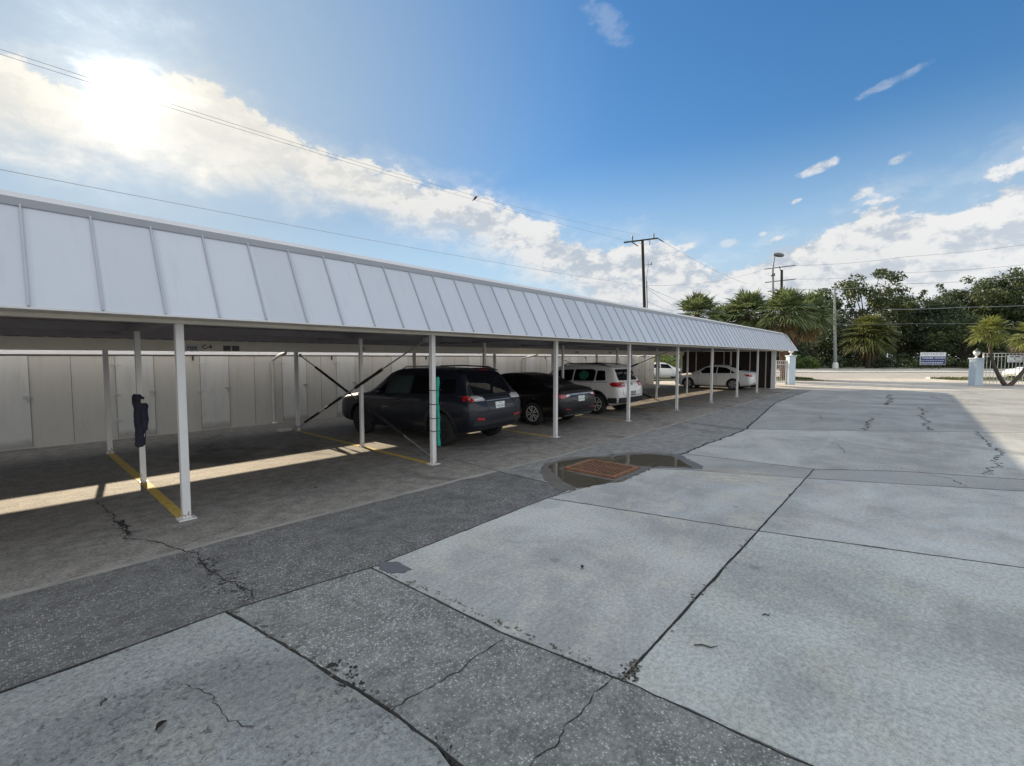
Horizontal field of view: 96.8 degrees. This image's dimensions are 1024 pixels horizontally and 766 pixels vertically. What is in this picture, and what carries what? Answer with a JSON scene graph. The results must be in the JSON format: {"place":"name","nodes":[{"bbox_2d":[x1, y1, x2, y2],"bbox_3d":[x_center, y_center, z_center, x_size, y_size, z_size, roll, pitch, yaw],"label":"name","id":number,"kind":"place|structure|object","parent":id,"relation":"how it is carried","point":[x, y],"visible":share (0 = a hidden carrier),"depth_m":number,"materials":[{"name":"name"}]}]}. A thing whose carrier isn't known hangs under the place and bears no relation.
{"place":"outdoors","nodes":[
{"label":"outdoors","id":0,"kind":"place"},
{"bbox_2d":[0,612,449,765],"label":"concrete slab","id":1,"kind":"structure","parent":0,"point":[293,708],"depth_m":2.46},
{"bbox_2d":[155,720,166,730],"bbox_3d":[-1.821,1.772,2.360,0.033,0.022,0.064,0,3,7],"label":"dry leaf","id":2,"kind":"object","parent":1,"relation":"on","point":[159,724],"visible":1,"depth_m":2.36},
{"bbox_2d":[0,423,492,594],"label":"carport floor","id":3,"kind":"structure","parent":0,"point":[57,523],"depth_m":6.62,"materials":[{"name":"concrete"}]},
{"bbox_2d":[108,453,180,517],"bbox_3d":[-5.991,1.509,7.281,5.500,0.001,0.142,3,4,41],"label":"parking line","id":4,"kind":"object","parent":3,"relation":"on","point":[166,502],"visible":0.91,"depth_m":6.61,"materials":[{"name":"yellow paint"}]},
{"bbox_2d":[277,428,292,431],"bbox_3d":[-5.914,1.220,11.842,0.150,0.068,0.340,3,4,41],"label":"wheel stop","id":5,"kind":"object","parent":3,"relation":"on","point":[284,429],"visible":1,"depth_m":11.78,"materials":[{"name":"concrete"}]},
{"bbox_2d":[298,431,429,463],"bbox_3d":[-3.525,1.353,10.057,5.500,0.001,0.131,3,4,42],"label":"parking line","id":6,"kind":"object","parent":3,"relation":"on","point":[402,456],"visible":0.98,"depth_m":9.58,"materials":[{"name":"yellow paint"}]},
{"bbox_2d":[0,472,567,693],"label":"asphalt apron","id":7,"kind":"object","parent":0,"point":[48,630],"visible":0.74,"depth_m":4.03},
{"bbox_2d":[284,413,677,470],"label":"carport floor","id":8,"kind":"structure","parent":0,"point":[577,432],"depth_m":10.92,"materials":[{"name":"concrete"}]},
{"bbox_2d":[342,362,520,445],"bbox_3d":[-2.194,0.341,11.370,4.836,1.881,2.237,2,4,36],"label":"parked suv","id":9,"kind":"object","parent":8,"relation":"on","point":[485,400],"visible":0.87,"depth_m":10.18,"materials":[{"name":"blue paint"}]},
{"bbox_2d":[501,429,550,436],"bbox_3d":[-1.065,1.197,12.826,5.500,0.001,0.140,3,4,41],"label":"parking line","id":10,"kind":"object","parent":8,"relation":"on","point":[526,432],"visible":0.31,"depth_m":11.62,"materials":[{"name":"yellow paint"}]},
{"bbox_2d":[501,372,594,424],"bbox_3d":[0.164,0.376,14.362,4.805,1.475,2.169,3,4,41],"label":"parked sedan","id":11,"kind":"object","parent":8,"relation":"on","point":[534,390],"visible":0.48,"depth_m":12.86,"materials":[{"name":"black paint"}]},
{"bbox_2d":[0,0,1023,357],"label":"sky","id":12,"kind":"structure","parent":0,"point":[737,134],"materials":[{"name":"blue"}]},
{"bbox_2d":[228,568,807,765],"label":"aggregate band","id":13,"kind":"object","parent":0,"point":[507,701],"visible":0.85,"depth_m":2.64,"materials":[{"name":"concrete"}]},
{"bbox_2d":[372,498,755,681],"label":"concrete slab","id":14,"kind":"structure","parent":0,"point":[623,595],"depth_m":4.05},
{"bbox_2d":[378,561,411,573],"bbox_3d":[-1.091,1.686,4.157,0.338,0.006,0.205,3,4,41],"label":"tar patch","id":15,"kind":"object","parent":14,"relation":"on","point":[393,567],"visible":1,"depth_m":4.15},
{"bbox_2d":[230,459,758,707],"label":"joint dirt","id":16,"kind":"structure","parent":14,"relation":"on","point":[516,627],"depth_m":3.14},
{"bbox_2d":[500,422,742,482],"bbox_3d":[3.074,1.391,9.992,1.847,0.060,7.895,3,4,41],"label":"asphalt apron","id":17,"kind":"object","parent":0,"point":[682,437],"visible":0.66,"depth_m":10.16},
{"bbox_2d":[539,452,703,491],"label":"damp pavement","id":18,"kind":"structure","parent":0,"point":[556,475],"depth_m":8.00,"materials":[{"name":"liquid"}]},
{"bbox_2d":[564,459,638,478],"bbox_3d":[1.543,1.463,7.816,0.960,0.036,0.880,3,4,41],"label":"drain grate","id":19,"kind":"object","parent":18,"relation":"on","point":[607,469],"visible":1,"depth_m":7.77,"materials":[{"name":"metal"}]},
{"bbox_2d":[549,469,804,532],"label":"concrete slab","id":20,"kind":"structure","parent":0,"point":[695,496],"depth_m":6.33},
{"bbox_2d":[702,470,775,482],"bbox_3d":[3.668,1.508,7.348,2.284,0.001,1.492,1,3,16],"label":"dried silt","id":21,"kind":"object","parent":20,"relation":"on","point":[728,479],"visible":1,"depth_m":7.28,"materials":[{"name":"beige"}]},
{"bbox_2d":[589,384,792,421],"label":"carport floor","id":22,"kind":"structure","parent":0,"point":[698,406],"depth_m":19.83,"materials":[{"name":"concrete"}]},
{"bbox_2d":[0,350,654,451],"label":"storage building","id":23,"kind":"structure","parent":22,"relation":"on","point":[49,398],"depth_m":11.67,"materials":[{"name":"paint"}]},
{"bbox_2d":[0,356,32,449],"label":"door","id":24,"kind":"structure","parent":23,"relation":"in","point":[15,403],"depth_m":9.39,"materials":[{"name":"paint"}]},
{"bbox_2d":[110,356,156,437],"bbox_3d":[-8.975,0.317,10.825,0.049,1.910,0.840,3,4,41],"label":"door","id":25,"kind":"structure","parent":23,"relation":"in","point":[124,365],"depth_m":10.77,"materials":[{"name":"paint"}]},
{"bbox_2d":[196,356,230,428],"bbox_3d":[-7.883,0.248,12.054,0.049,1.910,0.790,3,4,41],"label":"door","id":26,"kind":"structure","parent":23,"relation":"in","point":[214,370],"depth_m":12.07,"materials":[{"name":"paint"}]},
{"bbox_2d":[279,356,307,420],"bbox_3d":[-6.511,0.161,13.598,0.049,1.910,0.840,3,4,41],"label":"door","id":27,"kind":"structure","parent":23,"relation":"in","point":[288,378],"depth_m":13.56,"materials":[{"name":"paint"}]},
{"bbox_2d":[334,356,356,415],"bbox_3d":[-5.419,0.092,14.827,0.049,1.910,0.790,3,4,41],"label":"door","id":28,"kind":"structure","parent":23,"relation":"in","point":[345,365],"depth_m":14.79,"materials":[{"name":"paint"}]},
{"bbox_2d":[389,357,407,372],"bbox_3d":[-4.072,0.005,16.367,0.036,1.910,0.800,3,4,40],"label":"door","id":29,"kind":"structure","parent":23,"relation":"in","point":[402,362],"depth_m":16.32,"materials":[{"name":"paint"}]},
{"bbox_2d":[436,357,442,365],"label":"door","id":30,"kind":"structure","parent":23,"relation":"in","point":[439,360],"depth_m":17.72,"materials":[{"name":"paint"}]},
{"bbox_2d":[467,357,480,367],"bbox_3d":[-1.607,-0.151,19.141,0.036,1.910,0.804,3,4,40],"label":"door","id":31,"kind":"structure","parent":23,"relation":"in","point":[471,360],"depth_m":19.12,"materials":[{"name":"paint"}]},
{"bbox_2d":[496,357,505,373],"bbox_3d":[-0.516,-0.220,20.369,0.036,1.910,0.750,3,4,40],"label":"door","id":32,"kind":"structure","parent":23,"relation":"in","point":[500,361],"depth_m":20.37,"materials":[{"name":"paint"}]},
{"bbox_2d":[526,357,534,371],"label":"door","id":33,"kind":"structure","parent":23,"relation":"in","point":[530,362],"depth_m":21.92,"materials":[{"name":"paint"}]},
{"bbox_2d":[547,357,550,373],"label":"door","id":34,"kind":"structure","parent":23,"relation":"in","point":[548,358],"depth_m":23.01,"materials":[{"name":"paint"}]},
{"bbox_2d":[569,357,577,362],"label":"door","id":35,"kind":"structure","parent":23,"relation":"in","point":[572,359],"depth_m":24.66,"materials":[{"name":"paint"}]},
{"bbox_2d":[633,357,638,379],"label":"door","id":36,"kind":"structure","parent":23,"relation":"in","point":[636,368],"depth_m":30.28,"materials":[{"name":"paint"}]},
{"bbox_2d":[645,357,649,384],"bbox_3d":[9.364,-0.845,31.466,0.049,1.910,0.790,3,4,41],"label":"door","id":37,"kind":"structure","parent":23,"relation":"in","point":[647,363],"depth_m":31.47,"materials":[{"name":"paint"}]},
{"bbox_2d":[0,189,797,521],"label":"carport","id":38,"kind":"object","parent":22,"relation":"on","point":[80,277],"visible":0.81,"depth_m":6.72,"materials":[{"name":"white metal"}]},
{"bbox_2d":[132,394,148,447],"bbox_3d":[-5.684,0.575,6.957,0.195,0.823,0.152,0,3,-6],"label":"post padding","id":39,"kind":"object","parent":38,"relation":"attached to","point":[140,414],"visible":1,"depth_m":6.92,"materials":[{"name":"black plastic"}]},
{"bbox_2d":[185,344,198,351],"bbox_3d":[-7.066,-0.775,10.027,0.013,0.178,0.265,3,4,41],"label":"number plaque","id":40,"kind":"object","parent":38,"relation":"attached to","point":[190,347],"visible":0.99,"depth_m":10.03,"materials":[{"name":"black"}]},
{"bbox_2d":[429,377,441,445],"bbox_3d":[-1.375,0.513,8.162,0.133,1.245,0.183,3,4,41],"label":"pool noodle","id":41,"kind":"object","parent":38,"relation":"attached to","point":[437,418],"visible":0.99,"depth_m":8.16,"materials":[{"name":"teal plastic"}]},
{"bbox_2d":[549,362,641,413],"bbox_3d":[2.437,0.105,16.879,4.518,1.733,2.152,3,4,41],"label":"parked suv","id":42,"kind":"object","parent":22,"relation":"on","point":[606,383],"visible":0.52,"depth_m":15.40,"materials":[{"name":"white paint"}]},
{"bbox_2d":[675,365,755,389],"bbox_3d":[12.538,-0.404,28.133,4.642,1.485,2.110,3,4,41],"label":"parked sedan","id":43,"kind":"object","parent":22,"relation":"on","point":[724,375],"visible":0.82,"depth_m":27.17,"materials":[{"name":"white paint"}]},
{"bbox_2d":[680,351,771,388],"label":"end wall","id":44,"kind":"structure","parent":22,"relation":"on","point":[697,361],"depth_m":28.99,"materials":[{"name":"paint"}]},
{"bbox_2d":[654,351,730,367],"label":"bright shrub","id":45,"kind":"object","parent":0,"point":[671,363],"visible":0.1,"depth_m":48.17,"materials":[{"name":"green plant"}]},
{"bbox_2d":[653,454,812,477],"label":"concrete slab","id":46,"kind":"structure","parent":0,"point":[711,464],"depth_m":7.94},
{"bbox_2d":[654,378,823,380],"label":"verge","id":47,"kind":"structure","parent":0,"point":[666,379],"depth_m":38.13,"materials":[{"name":"green plant"}]},
{"bbox_2d":[771,253,783,330],"bbox_3d":[23.062,-5.817,39.731,1.088,11.000,0.439,0,3,-4],"label":"street lamp","id":48,"kind":"object","parent":47,"relation":"on","point":[777,255],"visible":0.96,"depth_m":39.44,"materials":[{"name":"grey metal"}]},
{"bbox_2d":[753,286,819,378],"bbox_3d":[22.954,-4.208,38.280,5.302,8.039,4.978,3,4,41],"label":"fan palm","id":49,"kind":"object","parent":47,"relation":"on","point":[783,301],"visible":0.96,"depth_m":37.53,"materials":[{"name":"green plant"}]},
{"bbox_2d":[776,376,813,378],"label":"verge grass","id":50,"kind":"structure","parent":47,"relation":"on","point":[799,378],"depth_m":39.05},
{"bbox_2d":[685,390,808,428],"bbox_3d":[11.241,0.827,20.009,1.728,0.060,18.476,2,4,38],"label":"asphalt apron","id":51,"kind":"object","parent":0,"point":[742,416],"visible":0.79,"depth_m":15.32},
{"bbox_2d":[624,532,1023,765],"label":"concrete slab","id":52,"kind":"structure","parent":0,"point":[843,654],"depth_m":2.92,"materials":[{"name":"concrete"}]},
{"bbox_2d":[654,380,1023,389],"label":"entrance drive","id":53,"kind":"structure","parent":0,"point":[819,385],"depth_m":30.05,"materials":[{"name":"concrete"}]},
{"bbox_2d":[775,360,786,383],"bbox_3d":[19.196,-0.765,32.458,0.675,1.720,0.070,2,4,30],"label":"picket fence","id":54,"kind":"object","parent":53,"relation":"on","point":[781,381],"visible":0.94,"depth_m":32.42,"materials":[{"name":"white metal"}]},
{"bbox_2d":[785,351,796,384],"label":"gate pillar","id":55,"kind":"structure","parent":53,"relation":"on","point":[791,368],"depth_m":32.00,"materials":[{"name":"white paint"}]},
{"bbox_2d":[968,348,984,385],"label":"gate pillar","id":56,"kind":"structure","parent":53,"relation":"on","point":[975,375],"depth_m":31.01,"materials":[{"name":"white paint"}]},
{"bbox_2d":[963,314,1016,385],"bbox_3d":[31.977,-2.166,30.515,2.683,4.973,2.938,3,4,41],"label":"leaning palm","id":57,"kind":"object","parent":53,"relation":"on","point":[987,326],"visible":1,"depth_m":30.33,"materials":[{"name":"green plant"}]},
{"bbox_2d":[982,353,1023,384],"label":"picket fence","id":58,"kind":"object","parent":53,"relation":"on","point":[996,381],"visible":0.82,"depth_m":31.23,"materials":[{"name":"white metal"}]},
{"bbox_2d":[1007,355,1022,361],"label":"fence sign","id":59,"kind":"object","parent":58,"relation":"attached to","point":[1014,358],"visible":1,"depth_m":30.94,"materials":[{"name":"white"}]},
{"bbox_2d":[1001,321,1023,385],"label":"leaning palm","id":60,"kind":"object","parent":53,"relation":"on","point":[1020,345],"visible":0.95,"depth_m":30.79,"materials":[{"name":"green plant"}]},
{"bbox_2d":[673,363,1009,367],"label":"verge","id":61,"kind":"structure","parent":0,"point":[895,367],"depth_m":82.09,"materials":[{"name":"green plant"}]},
{"bbox_2d":[739,315,821,360],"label":"broadleaf tree","id":62,"kind":"object","parent":61,"relation":"on","point":[801,347],"visible":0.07,"depth_m":76.82,"materials":[{"name":"green plant"}]},
{"bbox_2d":[564,327,1016,365],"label":"woodland","id":63,"kind":"object","parent":61,"relation":"on","point":[914,351],"visible":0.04,"depth_m":94.48,"materials":[{"name":"green plant"}]},
{"bbox_2d":[794,308,851,356],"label":"broadleaf tree","id":64,"kind":"object","parent":61,"relation":"on","point":[827,343],"visible":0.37,"depth_m":81.19,"materials":[{"name":"green plant"}]},
{"bbox_2d":[654,348,1014,367],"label":"undergrowth","id":65,"kind":"object","parent":61,"relation":"on","point":[882,362],"visible":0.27,"depth_m":77.86,"materials":[{"name":"green plant"}]},
{"bbox_2d":[816,307,882,365],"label":"broadleaf tree","id":66,"kind":"object","parent":61,"relation":"on","point":[850,312],"visible":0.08,"depth_m":91.23,"materials":[{"name":"green plant"}]},
{"bbox_2d":[813,268,924,366],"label":"oak tree","id":67,"kind":"object","parent":61,"relation":"on","point":[879,304],"visible":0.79,"depth_m":83.34,"materials":[{"name":"green plant"}]},
{"bbox_2d":[839,313,900,367],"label":"fan palm","id":68,"kind":"object","parent":61,"relation":"on","point":[871,342],"visible":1,"depth_m":74.76,"materials":[{"name":"green plant"}]},
{"bbox_2d":[867,294,943,365],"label":"broadleaf tree","id":69,"kind":"object","parent":61,"relation":"on","point":[894,320],"visible":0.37,"depth_m":89.15,"materials":[{"name":"green plant"}]},
{"bbox_2d":[894,296,982,353],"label":"broadleaf tree","id":70,"kind":"object","parent":61,"relation":"on","point":[948,310],"visible":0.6,"depth_m":85.50,"materials":[{"name":"green plant"}]},
{"bbox_2d":[918,284,968,365],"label":"broadleaf tree","id":71,"kind":"object","parent":61,"relation":"on","point":[924,291],"visible":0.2,"depth_m":92.70,"materials":[{"name":"green plant"}]},
{"bbox_2d":[918,314,1019,367],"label":"broadleaf tree","id":72,"kind":"object","parent":61,"relation":"on","point":[942,342],"visible":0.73,"depth_m":79.56,"materials":[{"name":"green plant"}]},
{"bbox_2d":[937,275,1023,357],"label":"broadleaf tree","id":73,"kind":"object","parent":61,"relation":"on","point":[988,302],"visible":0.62,"depth_m":86.43,"materials":[{"name":"green plant"}]},
{"bbox_2d":[973,266,1023,350],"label":"broadleaf tree","id":74,"kind":"object","parent":61,"relation":"on","point":[1014,288],"visible":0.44,"depth_m":86.31,"materials":[{"name":"green plant"}]},
{"bbox_2d":[685,429,1023,479],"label":"concrete slab","id":75,"kind":"structure","parent":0,"point":[964,453],"depth_m":9.39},
{"bbox_2d":[0,390,1023,765],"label":"joint filler","id":76,"kind":"object","parent":75,"relation":"on","point":[538,646],"visible":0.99,"depth_m":3.29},
{"bbox_2d":[749,403,1023,432],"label":"concrete slab","id":77,"kind":"structure","parent":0,"point":[947,418],"depth_m":14.55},
{"bbox_2d":[97,395,1002,765],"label":"pavement cracks","id":78,"kind":"object","parent":77,"relation":"on","point":[123,525],"visible":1,"depth_m":3.68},
{"bbox_2d":[777,371,1002,372],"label":"street median","id":79,"kind":"object","parent":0,"point":[887,371],"depth_m":58.16,"materials":[{"name":"concrete"}]},
{"bbox_2d":[765,265,795,370],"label":"utility pole","id":80,"kind":"object","parent":79,"relation":"on","point":[781,280],"visible":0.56,"depth_m":59.27,"materials":[{"name":"brown wood"}]},
{"bbox_2d":[647,269,763,285],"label":"power line","id":81,"kind":"object","parent":80,"relation":"attached to","point":[687,284],"visible":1,"depth_m":46.50,"materials":[{"name":"grey"}]},
{"bbox_2d":[792,277,1020,289],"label":"power line","id":82,"kind":"object","parent":80,"relation":"attached to","point":[901,284],"visible":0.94,"depth_m":60.28,"materials":[{"name":"grey"}]},
{"bbox_2d":[796,245,1019,265],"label":"power line","id":83,"kind":"object","parent":80,"relation":"attached to","point":[909,256],"visible":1,"depth_m":59.12,"materials":[{"name":"grey"}]},
{"bbox_2d":[830,265,1017,278],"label":"power line","id":84,"kind":"object","parent":80,"relation":"attached to","point":[913,272],"visible":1,"depth_m":59.20,"materials":[{"name":"grey"}]},
{"bbox_2d":[777,370,1003,370],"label":"street","id":85,"kind":"structure","parent":0,"point":[888,370],"depth_m":67.19,"materials":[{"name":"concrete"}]},
{"bbox_2d":[759,478,1023,567],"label":"concrete slab","id":86,"kind":"structure","parent":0,"point":[984,525],"depth_m":5.43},
{"bbox_2d":[776,373,1006,378],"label":"street","id":87,"kind":"structure","parent":0,"point":[868,375],"depth_m":48.62,"materials":[{"name":"asphalt"}]},
{"bbox_2d":[624,233,663,307],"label":"utility pole","id":88,"kind":"object","parent":87,"relation":"on","point":[644,291],"visible":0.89,"depth_m":44.38,"materials":[{"name":"brown wood"}]},
{"bbox_2d":[0,49,638,234],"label":"power line","id":89,"kind":"object","parent":88,"relation":"attached to","point":[264,133],"visible":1,"depth_m":17.83,"materials":[{"name":"grey"}]},
{"bbox_2d":[0,169,641,285],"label":"power line","id":90,"kind":"object","parent":88,"relation":"attached to","point":[265,220],"visible":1,"depth_m":17.95,"materials":[{"name":"grey"}]},
{"bbox_2d":[1,54,643,244],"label":"power line","id":91,"kind":"object","parent":88,"relation":"attached to","point":[262,136],"visible":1,"depth_m":17.68,"materials":[{"name":"grey"}]},
{"bbox_2d":[654,362,679,376],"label":"pickup truck","id":92,"kind":"object","parent":87,"relation":"on","point":[667,370],"visible":0.29,"depth_m":40.16,"materials":[{"name":"white paint"}]},
{"bbox_2d":[676,291,728,321],"bbox_3d":[16.580,-4.377,40.629,5.464,8.113,5.489,3,4,41],"label":"fan palm","id":93,"kind":"object","parent":87,"relation":"on","point":[698,304],"visible":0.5,"depth_m":39.80,"materials":[{"name":"green plant"}]},
{"bbox_2d":[710,303,742,351],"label":"fan palm","id":94,"kind":"object","parent":87,"relation":"on","point":[721,308],"visible":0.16,"depth_m":42.79,"materials":[{"name":"green plant"}]},
{"bbox_2d":[721,287,775,330],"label":"fan palm","id":95,"kind":"object","parent":87,"relation":"on","point":[748,302],"visible":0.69,"depth_m":40.79,"materials":[{"name":"green plant"}]},
{"bbox_2d":[1002,365,1023,377],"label":"street car","id":96,"kind":"object","parent":87,"relation":"on","point":[1012,370],"visible":0.62,"depth_m":40.05,"materials":[{"name":"white paint"}]},
{"bbox_2d":[777,368,1010,368],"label":"verge","id":97,"kind":"structure","parent":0,"point":[895,368],"depth_m":74.29,"materials":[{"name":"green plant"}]},
{"bbox_2d":[776,354,821,368],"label":"bright shrub","id":98,"kind":"object","parent":97,"relation":"on","point":[812,364],"visible":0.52,"depth_m":74.11,"materials":[{"name":"green plant"}]},
{"bbox_2d":[832,280,849,368],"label":"light pole","id":99,"kind":"object","parent":97,"relation":"on","point":[835,365],"visible":0.95,"depth_m":73.57,"materials":[{"name":"metal"}]},
{"bbox_2d":[920,352,945,368],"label":"sign board","id":100,"kind":"object","parent":97,"relation":"on","point":[933,358],"visible":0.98,"depth_m":72.34,"materials":[{"name":"white metal"}]},
{"bbox_2d":[956,357,1022,368],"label":"green shrub","id":101,"kind":"object","parent":97,"relation":"on","point":[997,360],"visible":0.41,"depth_m":74.33,"materials":[{"name":"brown plant"}]},
{"bbox_2d":[1005,346,1023,355],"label":"flowering shrub","id":102,"kind":"object","parent":97,"relation":"on","point":[1014,351],"visible":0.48,"depth_m":69.62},
{"bbox_2d":[777,390,1023,404],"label":"concrete slab","id":103,"kind":"structure","parent":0,"point":[986,397],"depth_m":21.81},
{"bbox_2d":[820,379,999,382],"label":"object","id":104,"kind":"structure","parent":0,"point":[901,381],"depth_m":37.80,"materials":[{"name":"concrete"}]},
{"bbox_2d":[807,469,1023,490],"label":"concrete slab","id":105,"kind":"structure","parent":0,"point":[926,479],"depth_m":7.16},
{"bbox_2d":[883,305,1023,309],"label":"power line","id":106,"kind":"object","parent":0,"point":[936,308],"visible":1,"depth_m":69.45,"materials":[{"name":"grey"}]},
{"bbox_2d":[936,378,1023,380],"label":"verge","id":107,"kind":"structure","parent":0,"point":[983,379],"depth_m":38.13,"materials":[{"name":"green plant"}]},
{"bbox_2d":[931,376,1023,378],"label":"verge grass","id":108,"kind":"structure","parent":107,"relation":"on","point":[945,377],"depth_m":39.47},
{"label":"ground","id":109,"kind":"structure","parent":0,"visible":0},
{"bbox_2d":[0,389,794,599],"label":"gutter strip","id":110,"kind":"object","parent":109,"relation":"on","point":[31,589],"visible":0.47,"depth_m":5.20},
{"bbox_2d":[777,369,1005,369],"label":"kerb","id":111,"kind":"structure","parent":109,"relation":"on","point":[889,369],"depth_m":68.99,"materials":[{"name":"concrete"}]},
{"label":"kerb","id":112,"kind":"structure","parent":109,"relation":"on","visible":0},
{"bbox_2d":[788,289,841,354],"bbox_3d":[26.384,-4.442,40.771,5.265,8.252,5.328,3,4,41],"label":"fan palm","id":113,"kind":"object","parent":112,"relation":"on","point":[817,301],"visible":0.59,"depth_m":39.84,"materials":[{"name":"green plant"}]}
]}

